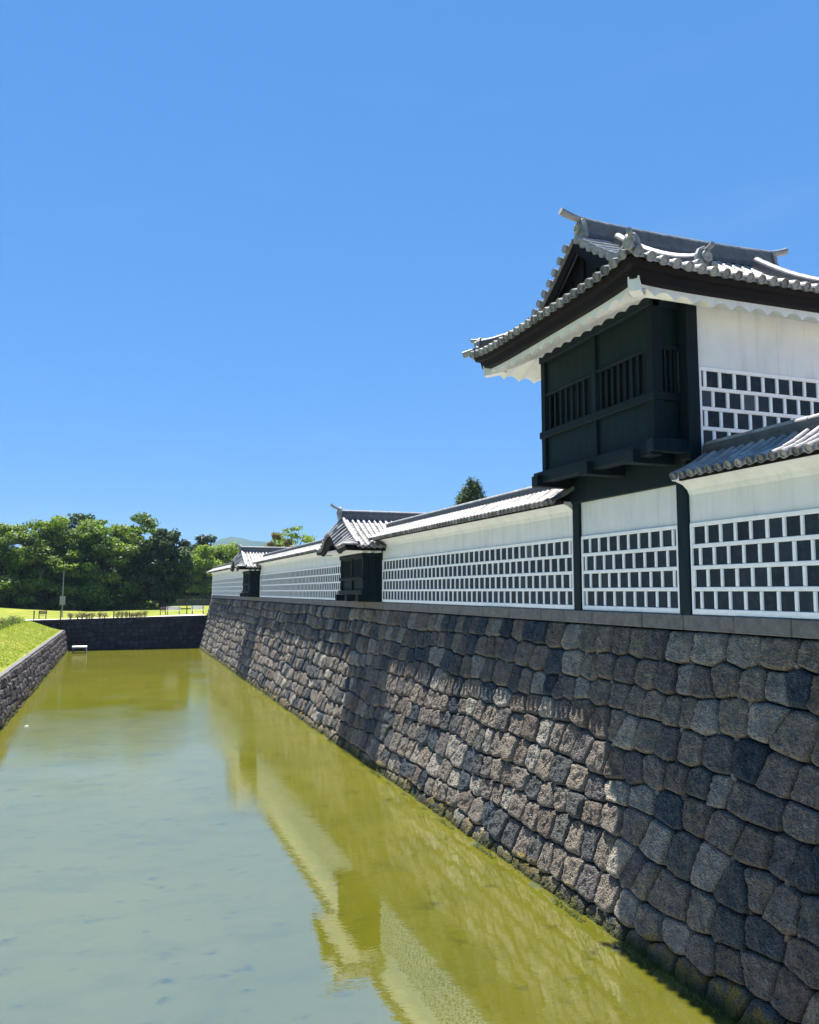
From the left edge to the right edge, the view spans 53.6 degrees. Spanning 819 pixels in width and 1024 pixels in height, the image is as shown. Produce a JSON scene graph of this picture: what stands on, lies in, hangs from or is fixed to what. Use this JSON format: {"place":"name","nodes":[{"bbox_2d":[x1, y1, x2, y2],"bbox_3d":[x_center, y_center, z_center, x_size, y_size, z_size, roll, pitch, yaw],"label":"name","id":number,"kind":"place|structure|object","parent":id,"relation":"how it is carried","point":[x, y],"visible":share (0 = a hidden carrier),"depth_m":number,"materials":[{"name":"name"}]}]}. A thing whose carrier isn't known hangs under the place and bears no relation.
{"place":"outdoors","nodes":[
{"label":"outdoors","id":0,"kind":"place"},
{"bbox_2d":[0,621,60,672],"bbox_3d":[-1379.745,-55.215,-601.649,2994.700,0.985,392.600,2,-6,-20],"label":"grass bank","id":1,"kind":"structure","parent":0,"point":[17,643],"depth_m":59.85,"materials":[{"name":"green plant"}]},
{"bbox_2d":[0,594,208,620],"bbox_3d":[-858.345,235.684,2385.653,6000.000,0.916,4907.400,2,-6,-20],"label":"lawn","id":2,"kind":"structure","parent":0,"point":[21,613],"depth_m":105.35,"materials":[{"name":"green plant"}]},
{"bbox_2d":[0,522,47,609],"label":"broad tree","id":3,"kind":"object","parent":2,"relation":"on","point":[10,581],"visible":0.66,"depth_m":119.35,"materials":[{"name":"green plant"}]},
{"bbox_2d":[38,611,46,618],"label":"bench","id":4,"kind":"object","parent":2,"relation":"on","point":[41,612],"visible":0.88,"depth_m":87.18,"materials":[{"name":"brown wood"}]},
{"bbox_2d":[0,515,107,610],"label":"broad tree","id":5,"kind":"object","parent":2,"relation":"on","point":[48,550],"visible":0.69,"depth_m":121.56,"materials":[{"name":"green plant"}]},
{"bbox_2d":[59,572,64,616],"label":"signpost","id":6,"kind":"object","parent":2,"relation":"on","point":[62,600],"visible":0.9,"depth_m":96.16,"materials":[{"name":"grey metal"}]},
{"bbox_2d":[41,513,116,599],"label":"dark tree","id":7,"kind":"object","parent":2,"relation":"on","point":[75,519],"visible":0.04,"depth_m":133.84,"materials":[{"name":"green plant"}]},
{"bbox_2d":[45,519,144,610],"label":"broad tree","id":8,"kind":"object","parent":2,"relation":"on","point":[101,585],"visible":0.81,"depth_m":122.98,"materials":[{"name":"green plant"}]},
{"bbox_2d":[99,511,178,609],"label":"broad tree","id":9,"kind":"object","parent":2,"relation":"on","point":[147,522],"visible":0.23,"depth_m":130.97,"materials":[{"name":"green plant"}]},
{"bbox_2d":[88,596,210,605],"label":"hedge","id":10,"kind":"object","parent":2,"relation":"on","point":[196,602],"depth_m":148.44,"materials":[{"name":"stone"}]},
{"bbox_2d":[129,526,195,608],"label":"dark tree","id":11,"kind":"object","parent":2,"relation":"on","point":[158,578],"visible":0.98,"depth_m":124.96,"materials":[{"name":"green plant"}]},
{"bbox_2d":[160,607,165,615],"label":"bench","id":12,"kind":"object","parent":2,"relation":"on","point":[162,608],"visible":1,"depth_m":91.76,"materials":[{"name":"brown wood"}]},
{"bbox_2d":[166,607,180,614],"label":"bench","id":13,"kind":"object","parent":2,"relation":"on","point":[173,608],"visible":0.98,"depth_m":93.16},
{"bbox_2d":[168,544,224,598],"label":"background tree","id":14,"kind":"object","parent":2,"relation":"on","point":[203,560],"visible":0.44,"depth_m":160.47,"materials":[{"name":"green plant"}]},
{"bbox_2d":[191,606,203,613],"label":"bench","id":15,"kind":"object","parent":2,"relation":"on","point":[196,607],"visible":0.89,"depth_m":93.43,"materials":[{"name":"grey wood"}]},
{"bbox_2d":[190,534,216,594],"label":"background tree","id":16,"kind":"object","parent":2,"relation":"on","point":[202,539],"visible":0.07,"depth_m":177.26,"materials":[{"name":"green plant"}]},
{"bbox_2d":[206,541,238,597],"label":"background tree","id":17,"kind":"object","parent":2,"relation":"on","point":[226,554],"visible":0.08,"depth_m":167.25,"materials":[{"name":"green plant"}]},
{"bbox_2d":[265,532,293,546],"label":"reddish tree","id":18,"kind":"object","parent":2,"relation":"on","point":[277,536],"visible":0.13,"depth_m":105.75,"materials":[{"name":"green plant"}]},
{"bbox_2d":[264,525,316,546],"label":"feathery tree","id":19,"kind":"object","parent":2,"relation":"on","point":[294,536],"visible":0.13,"depth_m":118.75,"materials":[{"name":"green plant"}]},
{"bbox_2d":[26,614,203,619],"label":"dam path","id":20,"kind":"structure","parent":0,"point":[121,617],"depth_m":88.36,"materials":[{"name":"grey concrete"}]},
{"bbox_2d":[113,537,296,571],"bbox_3d":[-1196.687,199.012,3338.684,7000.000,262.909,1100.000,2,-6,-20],"label":"hills","id":21,"kind":"structure","parent":0,"point":[239,541],"depth_m":3665.17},
{"bbox_2d":[0,648,738,1023],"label":"moat water","id":22,"kind":"structure","parent":0,"point":[192,836],"depth_m":16.81,"materials":[{"name":"green liquid"}]},
{"bbox_2d":[72,646,86,652],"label":"outlet platform","id":23,"kind":"structure","parent":22,"relation":"in","point":[73,647],"depth_m":81.04,"materials":[{"name":"white concrete"}]},
{"bbox_2d":[234,673,625,952],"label":"toe stones","id":24,"kind":"object","parent":22,"relation":"in","point":[613,949],"visible":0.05,"depth_m":16.90,"materials":[{"name":"grey stone"}]},
{"bbox_2d":[198,647,720,1016],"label":"waterline weeds","id":25,"kind":"object","parent":22,"relation":"on","point":[630,949],"visible":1,"depth_m":13.57,"materials":[{"name":"green plant"}]},
{"bbox_2d":[0,0,818,559],"label":"sky","id":26,"kind":"structure","parent":0,"point":[252,252],"materials":[{"name":"blue"}]},
{"bbox_3d":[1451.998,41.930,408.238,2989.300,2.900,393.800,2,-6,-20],"label":"castle ground","id":27,"kind":"structure","parent":0,"visible":0},
{"bbox_2d":[453,476,488,505],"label":"conifer","id":28,"kind":"object","parent":27,"relation":"on","point":[473,491],"visible":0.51,"depth_m":65.52,"materials":[{"name":"green plant"}]},
{"label":"moat bed","id":29,"kind":"structure","parent":0,"visible":0},
{"bbox_2d":[0,630,68,730],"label":"retaining wall","id":30,"kind":"structure","parent":29,"relation":"on","point":[22,678],"depth_m":47.90,"materials":[{"name":"stone"}]},
{"bbox_2d":[28,615,207,650],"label":"dam wall","id":31,"kind":"structure","parent":29,"relation":"on","point":[141,633],"depth_m":86.77,"materials":[{"name":"stone"}]},
{"bbox_2d":[198,595,818,1023],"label":"stone rampart","id":32,"kind":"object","parent":29,"relation":"on","point":[644,785],"visible":0.87,"depth_m":15.98,"materials":[{"name":"grey stone"}]},
{"bbox_2d":[206,563,243,595],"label":"plaster wall","id":33,"kind":"structure","parent":32,"relation":"on","point":[226,581],"depth_m":78.97,"materials":[{"name":"white paint"}]},
{"bbox_2d":[229,543,289,596],"bbox_3d":[-11.200,4.490,62.874,5.006,4.126,5.367,2,-6,-20],"label":"projecting bay","id":34,"kind":"object","parent":32,"relation":"on","point":[245,557],"visible":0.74,"depth_m":61.59,"materials":[{"name":"black wood"}]},
{"bbox_2d":[252,539,358,599],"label":"plaster wall","id":35,"kind":"structure","parent":32,"relation":"on","point":[303,571],"depth_m":47.01,"materials":[{"name":"white paint"}]},
{"bbox_2d":[314,503,423,601],"bbox_3d":[-1.137,1.758,34.904,5.006,4.126,5.367,2,-6,-20],"label":"projecting bay","id":36,"kind":"object","parent":32,"relation":"on","point":[348,532],"visible":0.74,"depth_m":33.71,"materials":[{"name":"black wood"}]},
{"bbox_2d":[343,559,350,577],"bbox_3d":[-2.673,2.461,35.174,0.070,0.780,1.510,2,-6,-20],"label":"lattice window","id":37,"kind":"structure","parent":36,"relation":"in","point":[346,563],"depth_m":35.19,"materials":[{"name":"black wood"}]},
{"bbox_2d":[353,558,361,576],"bbox_3d":[-2.110,2.308,33.609,0.070,0.780,1.510,2,-6,-20],"label":"lattice window","id":38,"kind":"structure","parent":36,"relation":"in","point":[357,563],"depth_m":33.74,"materials":[{"name":"black wood"}]},
{"bbox_2d":[368,486,573,609],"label":"plaster wall","id":39,"kind":"structure","parent":32,"relation":"on","point":[514,548],"depth_m":23.16,"materials":[{"name":"white paint"}]},
{"bbox_2d":[462,208,818,614],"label":"corner turret","id":40,"kind":"object","parent":32,"relation":"on","point":[650,361],"visible":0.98,"depth_m":16.02,"materials":[{"name":"white paint"}]},
{"bbox_2d":[546,373,590,429],"bbox_3d":[3.564,-2.422,18.103,0.100,0.899,1.960,2,-6,-20],"label":"lattice window","id":41,"kind":"structure","parent":40,"relation":"in","point":[583,379],"depth_m":18.17,"materials":[{"name":"black wood"}]},
{"bbox_2d":[596,348,646,410],"bbox_3d":[4.245,-2.607,16.211,0.100,0.899,1.720,2,-6,-20],"label":"lattice window","id":42,"kind":"structure","parent":40,"relation":"in","point":[600,382],"depth_m":16.26,"materials":[{"name":"black wood"}]},
{"bbox_2d":[662,345,676,392],"bbox_3d":[4.903,-2.690,15.356,0.360,0.900,0.080,2,-6,-20],"label":"lattice window","id":43,"kind":"structure","parent":40,"relation":"in","point":[671,360],"depth_m":15.35,"materials":[{"name":"black wood"}]},
{"bbox_2d":[669,413,818,619],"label":"plaster wall","id":44,"kind":"structure","parent":32,"relation":"on","point":[754,518],"depth_m":13.43,"materials":[{"name":"white paint"}]}
]}

